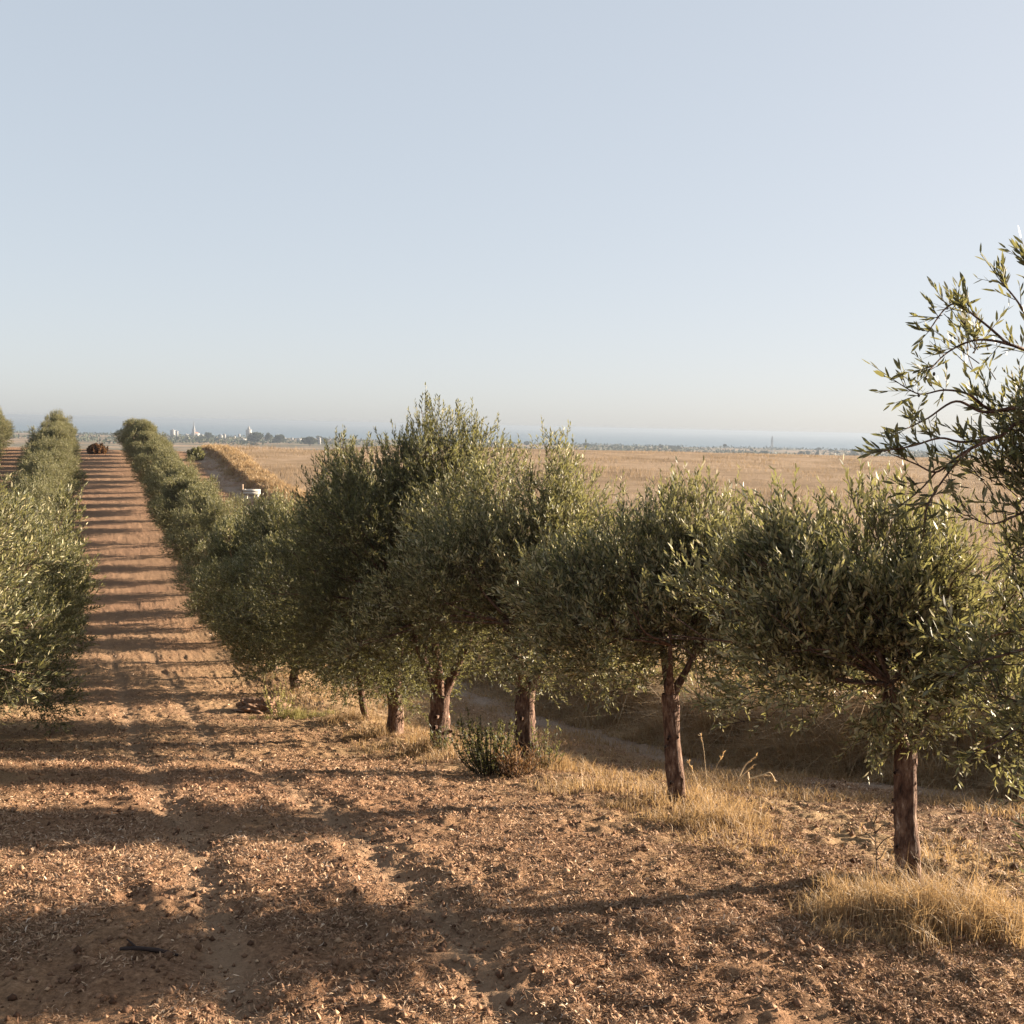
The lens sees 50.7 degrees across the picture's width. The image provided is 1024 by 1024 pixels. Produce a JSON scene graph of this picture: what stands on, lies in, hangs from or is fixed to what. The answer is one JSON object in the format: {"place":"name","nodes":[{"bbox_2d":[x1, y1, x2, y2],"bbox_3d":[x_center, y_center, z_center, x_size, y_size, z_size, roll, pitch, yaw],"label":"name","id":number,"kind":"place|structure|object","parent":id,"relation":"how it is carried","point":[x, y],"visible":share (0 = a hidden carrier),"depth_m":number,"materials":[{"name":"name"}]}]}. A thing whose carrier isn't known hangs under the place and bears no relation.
{"place":"outdoors","nodes":[
{"label":"outdoors","id":0,"kind":"place"},
{"bbox_2d":[5,416,1017,452],"bbox_3d":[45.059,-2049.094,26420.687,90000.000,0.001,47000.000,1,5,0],"label":"sea","id":1,"kind":"structure","parent":0,"point":[580,436],"depth_m":7172.27,"materials":[{"name":"blue liquid"}]},
{"bbox_2d":[0,432,1023,1023],"bbox_3d":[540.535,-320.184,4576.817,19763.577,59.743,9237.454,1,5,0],"label":"ground","id":2,"kind":"structure","parent":0,"point":[124,534],"depth_m":9.05,"materials":[{"name":"soil"}]},
{"bbox_2d":[0,436,6,456],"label":"olive tree","id":3,"kind":"object","parent":2,"relation":"on","point":[1,444],"visible":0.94,"depth_m":93.64,"materials":[{"name":"green plant"}]},
{"bbox_2d":[0,425,9,447],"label":"olive tree","id":4,"kind":"object","parent":2,"relation":"on","point":[5,444],"visible":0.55,"depth_m":100.57,"materials":[{"name":"green plant"}]},
{"bbox_2d":[0,412,14,447],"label":"olive tree","id":5,"kind":"object","parent":2,"relation":"on","point":[6,430],"visible":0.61,"depth_m":103.20,"materials":[{"name":"green plant"}]},
{"bbox_2d":[0,407,15,441],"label":"olive tree","id":6,"kind":"object","parent":2,"relation":"on","point":[9,424],"visible":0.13,"depth_m":109.32,"materials":[{"name":"green plant"}]},
{"bbox_2d":[0,501,62,718],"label":"olive tree","id":7,"kind":"object","parent":2,"relation":"on","point":[42,633],"visible":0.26,"depth_m":16.77,"materials":[{"name":"green plant"}]},
{"bbox_2d":[0,470,68,724],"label":"olive tree","id":8,"kind":"object","parent":2,"relation":"on","point":[4,516],"visible":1,"depth_m":10.81,"materials":[{"name":"green plant"}]},
{"bbox_2d":[0,492,72,716],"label":"olive tree","id":9,"kind":"object","parent":2,"relation":"on","point":[52,599],"visible":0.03,"depth_m":23.56,"materials":[{"name":"green plant"}]},
{"bbox_2d":[0,469,75,524],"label":"olive tree","id":10,"kind":"object","parent":2,"relation":"on","point":[50,479],"visible":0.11,"depth_m":58.16,"materials":[{"name":"green plant"}]},
{"bbox_2d":[0,475,80,550],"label":"olive tree","id":11,"kind":"object","parent":2,"relation":"on","point":[43,494],"visible":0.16,"depth_m":51.60,"materials":[{"name":"green plant"}]},
{"bbox_2d":[0,460,82,705],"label":"olive tree","id":12,"kind":"object","parent":2,"relation":"on","point":[15,598],"visible":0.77,"depth_m":13.79,"materials":[{"name":"green plant"}]},
{"bbox_2d":[0,566,87,699],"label":"olive tree","id":13,"kind":"object","parent":2,"relation":"on","point":[71,647],"visible":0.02,"depth_m":26.80,"materials":[{"name":"green plant"}]},
{"bbox_2d":[14,491,74,562],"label":"olive tree","id":14,"kind":"object","parent":2,"relation":"on","point":[35,505],"visible":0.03,"depth_m":45.49,"materials":[{"name":"green plant"}]},
{"bbox_2d":[10,448,80,498],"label":"olive tree","id":15,"kind":"object","parent":2,"relation":"on","point":[34,459],"visible":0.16,"depth_m":64.45,"materials":[{"name":"green plant"}]},
{"bbox_2d":[9,459,81,520],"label":"olive tree","id":16,"kind":"object","parent":2,"relation":"on","point":[48,470],"visible":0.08,"depth_m":61.28,"materials":[{"name":"green plant"}]},
{"bbox_2d":[15,439,75,464],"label":"olive tree","id":17,"kind":"object","parent":2,"relation":"on","point":[33,447],"visible":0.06,"depth_m":83.14,"materials":[{"name":"green plant"}]},
{"bbox_2d":[29,482,64,508],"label":"olive tree","id":18,"kind":"object","parent":2,"relation":"on","point":[48,494],"visible":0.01,"depth_m":54.92,"materials":[{"name":"green plant"}]},
{"bbox_2d":[27,442,72,465],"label":"olive tree","id":19,"kind":"object","parent":2,"relation":"on","point":[38,448],"depth_m":77.21,"materials":[{"name":"green plant"}]},
{"bbox_2d":[31,510,69,548],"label":"olive tree","id":20,"kind":"object","parent":2,"relation":"on","point":[54,519],"visible":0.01,"depth_m":42.60,"materials":[{"name":"green plant"}]},
{"bbox_2d":[13,434,88,489],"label":"olive tree","id":21,"kind":"object","parent":2,"relation":"on","point":[60,446],"visible":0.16,"depth_m":73.85,"materials":[{"name":"green plant"}]},
{"bbox_2d":[20,458,82,495],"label":"olive tree","id":22,"kind":"object","parent":2,"relation":"on","point":[69,480],"visible":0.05,"depth_m":68.32,"materials":[{"name":"green plant"}]},
{"bbox_2d":[0,477,106,736],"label":"olive tree","id":23,"kind":"object","parent":2,"relation":"on","point":[69,611],"visible":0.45,"depth_m":20.15,"materials":[{"name":"green plant"}]},
{"bbox_2d":[25,424,82,462],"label":"olive tree","id":24,"kind":"object","parent":2,"relation":"on","point":[63,433],"visible":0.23,"depth_m":86.60,"materials":[{"name":"green plant"}]},
{"bbox_2d":[19,448,88,496],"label":"olive tree","id":25,"kind":"object","parent":2,"relation":"on","point":[65,457],"visible":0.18,"depth_m":71.10,"materials":[{"name":"green plant"}]},
{"bbox_2d":[37,414,73,430],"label":"olive tree","id":26,"kind":"object","parent":2,"relation":"on","point":[57,418],"visible":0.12,"depth_m":102.45,"materials":[{"name":"green plant"}]},
{"bbox_2d":[32,419,78,444],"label":"olive tree","id":27,"kind":"object","parent":2,"relation":"on","point":[44,422],"visible":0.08,"depth_m":99.51,"materials":[{"name":"green plant"}]},
{"bbox_2d":[36,421,75,447],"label":"olive tree","id":28,"kind":"object","parent":2,"relation":"on","point":[59,424],"visible":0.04,"depth_m":96.29,"materials":[{"name":"green plant"}]},
{"bbox_2d":[26,515,89,637],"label":"olive tree","id":29,"kind":"object","parent":2,"relation":"on","point":[80,614],"depth_m":33.30,"materials":[{"name":"green plant"}]},
{"bbox_2d":[41,409,76,429],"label":"olive tree","id":30,"kind":"object","parent":2,"relation":"on","point":[55,413],"visible":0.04,"depth_m":108.96,"materials":[{"name":"green plant"}]},
{"bbox_2d":[30,541,88,682],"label":"olive tree","id":31,"kind":"object","parent":2,"relation":"on","point":[62,614],"visible":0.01,"depth_m":29.81,"materials":[{"name":"green plant"}]},
{"bbox_2d":[39,424,80,459],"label":"olive tree","id":32,"kind":"object","parent":2,"relation":"on","point":[71,431],"visible":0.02,"depth_m":89.96,"materials":[{"name":"green plant"}]},
{"bbox_2d":[42,504,87,554],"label":"olive tree","id":33,"kind":"object","parent":2,"relation":"on","point":[81,536],"depth_m":49.66,"materials":[{"name":"green plant"}]},
{"bbox_2d":[86,442,107,453],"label":"lane end bush","id":34,"kind":"object","parent":2,"relation":"on","point":[96,448],"visible":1,"depth_m":106.37,"materials":[{"name":"brown plant"}]},
{"bbox_2d":[115,421,134,444],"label":"olive tree","id":35,"kind":"object","parent":2,"relation":"on","point":[121,438],"visible":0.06,"depth_m":108.30,"materials":[{"name":"green plant"}]},
{"bbox_2d":[112,417,139,445],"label":"olive tree","id":36,"kind":"object","parent":2,"relation":"on","point":[125,427],"visible":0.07,"depth_m":111.22,"materials":[{"name":"green plant"}]},
{"bbox_2d":[120,418,157,445],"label":"olive tree","id":37,"kind":"object","parent":2,"relation":"on","point":[129,420],"visible":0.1,"depth_m":105.02,"materials":[{"name":"green plant"}]},
{"bbox_2d":[124,418,156,457],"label":"olive tree","id":38,"kind":"object","parent":2,"relation":"on","point":[141,426],"visible":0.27,"depth_m":92.43,"materials":[{"name":"green plant"}]},
{"bbox_2d":[121,428,165,469],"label":"olive tree","id":39,"kind":"object","parent":2,"relation":"on","point":[144,437],"visible":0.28,"depth_m":88.93,"materials":[{"name":"green plant"}]},
{"bbox_2d":[121,426,171,457],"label":"olive tree","id":40,"kind":"object","parent":2,"relation":"on","point":[137,437],"visible":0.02,"depth_m":95.34,"materials":[{"name":"green plant"}]},
{"bbox_2d":[119,939,177,955],"bbox_3d":[-2.150,2.584,6.392,0.365,0.060,0.052,2,5,13],"label":"stick","id":41,"kind":"object","parent":2,"relation":"on","point":[143,948],"visible":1,"depth_m":6.39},
{"bbox_2d":[129,437,170,485],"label":"olive tree","id":42,"kind":"object","parent":2,"relation":"on","point":[152,448],"visible":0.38,"depth_m":79.66,"materials":[{"name":"green plant"}]},
{"bbox_2d":[128,434,183,462],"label":"olive tree","id":43,"kind":"object","parent":2,"relation":"on","point":[163,440],"visible":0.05,"depth_m":85.85,"materials":[{"name":"green plant"}]},
{"bbox_2d":[131,445,181,484],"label":"olive tree","id":44,"kind":"object","parent":2,"relation":"on","point":[139,469],"visible":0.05,"depth_m":76.68,"materials":[{"name":"green plant"}]},
{"bbox_2d":[132,441,182,484],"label":"olive tree","id":45,"kind":"object","parent":2,"relation":"on","point":[161,442],"visible":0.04,"depth_m":83.12,"materials":[{"name":"green plant"}]},
{"bbox_2d":[142,458,195,496],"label":"olive tree","id":46,"kind":"object","parent":2,"relation":"on","point":[179,465],"visible":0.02,"depth_m":69.94,"materials":[{"name":"green plant"}]},
{"bbox_2d":[142,453,196,504],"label":"olive tree","id":47,"kind":"object","parent":2,"relation":"on","point":[170,462],"visible":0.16,"depth_m":66.83,"materials":[{"name":"green plant"}]},
{"bbox_2d":[139,446,202,490],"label":"olive tree","id":48,"kind":"object","parent":2,"relation":"on","point":[162,453],"visible":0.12,"depth_m":73.36,"materials":[{"name":"green plant"}]},
{"bbox_2d":[145,463,202,528],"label":"olive tree","id":49,"kind":"object","parent":2,"relation":"on","point":[188,473],"visible":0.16,"depth_m":63.87,"materials":[{"name":"green plant"}]},
{"bbox_2d":[146,476,209,531],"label":"olive tree","id":50,"kind":"object","parent":2,"relation":"on","point":[160,496],"visible":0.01,"depth_m":60.13,"materials":[{"name":"green plant"}]},
{"bbox_2d":[146,470,220,536],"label":"olive tree","id":51,"kind":"object","parent":2,"relation":"on","point":[176,485],"visible":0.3,"depth_m":57.09,"materials":[{"name":"green plant"}]},
{"bbox_2d":[185,446,205,459],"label":"bank bush","id":52,"kind":"object","parent":2,"relation":"on","point":[198,453],"visible":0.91,"depth_m":102.56,"materials":[{"name":"green plant"}]},
{"bbox_2d":[191,422,199,435],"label":"church","id":53,"kind":"structure","parent":2,"relation":"on","point":[193,433],"depth_m":3131.43,"materials":[{"name":"concrete"}]},
{"bbox_2d":[169,512,231,576],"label":"olive tree","id":54,"kind":"object","parent":2,"relation":"on","point":[187,555],"visible":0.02,"depth_m":44.54,"materials":[{"name":"green plant"}]},
{"bbox_2d":[159,492,242,586],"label":"olive tree","id":55,"kind":"object","parent":2,"relation":"on","point":[212,512],"visible":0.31,"depth_m":47.97,"materials":[{"name":"green plant"}]},
{"bbox_2d":[162,478,240,552],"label":"olive tree","id":56,"kind":"object","parent":2,"relation":"on","point":[169,528],"visible":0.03,"depth_m":54.47,"materials":[{"name":"green plant"}]},
{"bbox_2d":[159,478,250,564],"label":"olive tree","id":57,"kind":"object","parent":2,"relation":"on","point":[197,495],"visible":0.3,"depth_m":51.03,"materials":[{"name":"green plant"}]},
{"bbox_2d":[204,432,213,439],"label":"coast tree","id":58,"kind":"object","parent":2,"relation":"on","point":[209,435],"visible":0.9,"depth_m":2572.33,"materials":[{"name":"grey plant"}]},
{"bbox_2d":[174,511,247,597],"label":"olive tree","id":59,"kind":"object","parent":2,"relation":"on","point":[214,536],"visible":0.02,"depth_m":41.77,"materials":[{"name":"green plant"}]},
{"bbox_2d":[168,532,271,633],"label":"olive tree","id":60,"kind":"object","parent":2,"relation":"on","point":[201,546],"visible":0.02,"depth_m":38.32,"materials":[{"name":"green plant"}]},
{"bbox_2d":[183,508,301,641],"bbox_3d":[-8.499,2.317,35.324,4.864,5.089,4.312,1,5,-6],"label":"olive tree","id":61,"kind":"object","parent":2,"relation":"on","point":[219,551],"visible":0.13,"depth_m":34.59,"materials":[{"name":"green plant"}]},
{"bbox_2d":[246,426,251,435],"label":"town tower","id":62,"kind":"structure","parent":2,"relation":"on","point":[248,431],"depth_m":3037.37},
{"bbox_2d":[241,484,259,501],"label":"water trough","id":63,"kind":"object","parent":2,"relation":"on","point":[246,492],"visible":0.8,"depth_m":75.88,"materials":[{"name":"concrete"}]},
{"bbox_2d":[189,485,312,671],"bbox_3d":[-7.150,2.041,32.292,4.455,5.736,4.297,-1,5,-26],"label":"olive tree","id":64,"kind":"object","parent":2,"relation":"on","point":[258,506],"visible":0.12,"depth_m":31.60,"materials":[{"name":"green plant"}]},
{"bbox_2d":[247,432,263,442],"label":"coast tree","id":65,"kind":"object","parent":2,"relation":"on","point":[254,437],"visible":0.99,"depth_m":2224.50,"materials":[{"name":"grey plant"}]},
{"bbox_2d":[231,696,292,713],"bbox_3d":[-5.945,4.569,25.668,1.548,0.393,1.193,1,5,0],"label":"pile of cut logs","id":66,"kind":"object","parent":2,"relation":"on","point":[252,705],"visible":0.77,"depth_m":25.44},
{"bbox_2d":[264,432,271,440],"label":"coast tree","id":67,"kind":"object","parent":2,"relation":"on","point":[268,436],"visible":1,"depth_m":2316.03,"materials":[{"name":"grey plant"}]},
{"bbox_2d":[207,529,340,689],"bbox_3d":[-5.711,2.531,29.316,4.059,4.755,4.547,5,6,37],"label":"olive tree","id":68,"kind":"object","parent":2,"relation":"on","point":[232,570],"visible":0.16,"depth_m":28.62,"materials":[{"name":"green plant"}]},
{"bbox_2d":[272,434,284,443],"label":"coast tree","id":69,"kind":"object","parent":2,"relation":"on","point":[277,438],"visible":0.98,"depth_m":2225.56,"materials":[{"name":"grey plant"}]},
{"bbox_2d":[262,679,295,716],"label":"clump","id":70,"kind":"object","parent":2,"relation":"on","point":[279,706],"visible":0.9,"depth_m":24.75,"materials":[{"name":"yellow plant"}]},
{"bbox_2d":[245,702,335,719],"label":"grass clump","id":71,"kind":"object","parent":2,"relation":"on","point":[296,713],"visible":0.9,"depth_m":24.40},
{"bbox_2d":[301,436,317,445],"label":"coast tree","id":72,"kind":"object","parent":2,"relation":"on","point":[308,440],"visible":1,"depth_m":2053.53,"materials":[{"name":"grey plant"}]},
{"bbox_2d":[206,477,449,718],"bbox_3d":[-3.290,1.887,23.299,6.047,5.393,4.431,-1,5,-22],"label":"olive tree","id":73,"kind":"object","parent":2,"relation":"on","point":[264,642],"visible":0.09,"depth_m":22.79,"materials":[{"name":"green plant"}]},
{"bbox_2d":[317,704,380,722],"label":"grass clump","id":74,"kind":"object","parent":2,"relation":"on","point":[353,713],"visible":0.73,"depth_m":23.37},
{"bbox_2d":[234,426,505,734],"bbox_3d":[-2.485,1.393,20.518,5.564,6.089,4.090,1,5,0],"label":"olive tree","id":75,"kind":"object","parent":2,"relation":"on","point":[395,719],"visible":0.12,"depth_m":20.27,"materials":[{"name":"green plant"}]},
{"bbox_2d":[336,722,427,740],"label":"grass clump","id":76,"kind":"object","parent":2,"relation":"on","point":[371,734],"visible":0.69,"depth_m":20.54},
{"bbox_2d":[234,382,544,749],"bbox_3d":[-1.671,1.001,17.844,6.230,6.279,3.843,1,5,0],"label":"olive tree","id":77,"kind":"object","parent":2,"relation":"on","point":[361,507],"visible":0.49,"depth_m":17.41,"materials":[{"name":"green plant"}]},
{"bbox_2d":[381,722,457,757],"bbox_3d":[-1.480,3.753,17.972,1.430,0.775,1.037,3,5,22],"label":"grass clump","id":78,"kind":"object","parent":2,"relation":"on","point":[425,744],"visible":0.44,"depth_m":17.90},
{"bbox_2d":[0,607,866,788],"bbox_3d":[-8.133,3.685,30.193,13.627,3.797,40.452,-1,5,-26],"label":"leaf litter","id":79,"kind":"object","parent":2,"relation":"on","point":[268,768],"visible":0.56,"depth_m":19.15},
{"bbox_2d":[428,720,455,751],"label":"sucker shrub","id":80,"kind":"object","parent":2,"relation":"on","point":[444,743],"visible":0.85,"depth_m":17.64,"materials":[{"name":"green plant"}]},
{"bbox_2d":[448,706,521,776],"bbox_3d":[-0.346,2.998,13.901,0.982,0.810,1.056,1,5,0],"label":"sucker shrub","id":81,"kind":"object","parent":2,"relation":"on","point":[480,756],"visible":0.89,"depth_m":13.80,"materials":[{"name":"green plant"}]},
{"bbox_2d":[312,415,688,762],"bbox_3d":[-0.047,1.112,14.425,5.255,4.845,3.276,1,5,0],"label":"olive tree","id":82,"kind":"object","parent":2,"relation":"on","point":[429,538],"visible":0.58,"depth_m":14.00,"materials":[{"name":"green plant"}]},
{"bbox_2d":[9,430,1006,458],"bbox_3d":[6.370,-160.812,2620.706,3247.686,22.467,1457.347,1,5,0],"label":"coastal scrub","id":83,"kind":"object","parent":2,"relation":"on","point":[175,439],"visible":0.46,"depth_m":2548.84,"materials":[{"name":"green plant"}]},
{"bbox_2d":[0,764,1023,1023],"bbox_3d":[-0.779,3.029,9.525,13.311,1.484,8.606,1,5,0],"label":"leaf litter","id":84,"kind":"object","parent":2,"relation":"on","point":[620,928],"visible":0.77,"depth_m":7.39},
{"bbox_2d":[0,713,1023,1023],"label":"soil clods","id":85,"kind":"object","parent":2,"relation":"on","point":[78,949],"visible":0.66,"depth_m":7.21,"materials":[{"name":"brown soil"}]},
{"bbox_2d":[473,749,558,774],"bbox_3d":[0.113,3.183,13.943,1.231,0.554,0.666,0,5,-13],"label":"grass clump","id":86,"kind":"object","parent":2,"relation":"on","point":[540,767],"visible":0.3,"depth_m":13.90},
{"bbox_2d":[491,741,544,777],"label":"sucker shrub","id":87,"kind":"object","parent":2,"relation":"on","point":[505,769],"visible":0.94,"depth_m":13.51,"materials":[{"name":"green plant"}]},
{"bbox_2d":[521,719,565,768],"bbox_3d":[0.472,3.094,14.177,0.613,0.610,0.575,5,6,37],"label":"sucker shrub","id":88,"kind":"object","parent":2,"relation":"on","point":[537,748],"visible":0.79,"depth_m":14.14,"materials":[{"name":"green plant"}]},
{"bbox_2d":[523,736,601,772],"bbox_3d":[0.597,3.272,14.190,1.421,0.561,1.015,1,5,0],"label":"grass clump","id":89,"kind":"object","parent":2,"relation":"on","point":[559,764],"visible":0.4,"depth_m":14.12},
{"bbox_2d":[164,463,1023,949],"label":"verge grass","id":90,"kind":"structure","parent":2,"relation":"on","point":[720,775],"depth_m":12.31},
{"bbox_2d":[198,441,1023,802],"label":"bank grass","id":91,"kind":"structure","parent":2,"relation":"on","point":[818,745],"depth_m":18.85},
{"bbox_2d":[208,444,1023,732],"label":"field grass","id":92,"kind":"structure","parent":2,"relation":"on","point":[712,460],"depth_m":95.45,"materials":[{"name":"plant"}]},
{"bbox_2d":[592,785,672,812],"bbox_3d":[1.200,2.879,10.739,0.873,0.329,0.814,3,5,24],"label":"grass clump","id":93,"kind":"object","parent":2,"relation":"on","point":[628,803],"visible":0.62,"depth_m":10.76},
{"bbox_2d":[487,455,876,803],"bbox_3d":[1.835,1.277,11.010,4.210,3.722,2.497,1,5,0],"label":"olive tree","id":94,"kind":"object","parent":2,"relation":"on","point":[646,598],"visible":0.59,"depth_m":10.69,"materials":[{"name":"green plant"}]},
{"bbox_2d":[686,759,696,782],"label":"dry stalk","id":95,"kind":"object","parent":2,"relation":"on","point":[688,761],"visible":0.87,"depth_m":12.57,"materials":[{"name":"plant"}]},
{"bbox_2d":[628,772,785,833],"bbox_3d":[1.789,2.712,9.853,1.466,0.525,0.880,1,5,0],"label":"grass clump","id":96,"kind":"object","parent":2,"relation":"on","point":[695,813],"visible":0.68,"depth_m":9.83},
{"bbox_2d":[699,733,725,784],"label":"dry stalk","id":97,"kind":"object","parent":2,"relation":"on","point":[721,757],"visible":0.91,"depth_m":12.87,"materials":[{"name":"plant"}]},
{"bbox_2d":[725,752,777,792],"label":"dry stalk","id":98,"kind":"object","parent":2,"relation":"on","point":[764,774],"visible":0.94,"depth_m":12.27,"materials":[{"name":"plant"}]},
{"bbox_2d":[640,455,1023,880],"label":"olive tree","id":99,"kind":"object","parent":2,"relation":"on","point":[799,586],"visible":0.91,"depth_m":7.66,"materials":[{"name":"green plant"}]},
{"bbox_2d":[767,854,919,916],"bbox_3d":[2.359,2.596,7.544,1.243,0.340,0.969,1,5,0],"label":"grass clump","id":100,"kind":"object","parent":2,"relation":"on","point":[834,880],"visible":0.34,"depth_m":7.61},
{"bbox_2d":[864,810,894,879],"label":"dead weed","id":101,"kind":"object","parent":2,"relation":"on","point":[875,840],"visible":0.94,"depth_m":7.75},
{"bbox_2d":[779,835,1023,960],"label":"grass clump","id":102,"kind":"object","parent":2,"relation":"on","point":[926,908],"visible":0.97,"depth_m":6.97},
{"bbox_2d":[852,226,1023,876],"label":"olive tree","id":103,"kind":"object","parent":2,"relation":"on","point":[1013,453],"visible":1,"depth_m":5.15,"materials":[{"name":"green plant"}]},
{"bbox_2d":[975,803,984,871],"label":"dry stalk","id":104,"kind":"object","parent":2,"relation":"on","point":[980,837],"visible":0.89,"depth_m":7.49,"materials":[{"name":"plant"}]},
{"bbox_2d":[0,0,1023,436],"label":"sky","id":105,"kind":"structure","parent":0,"point":[665,215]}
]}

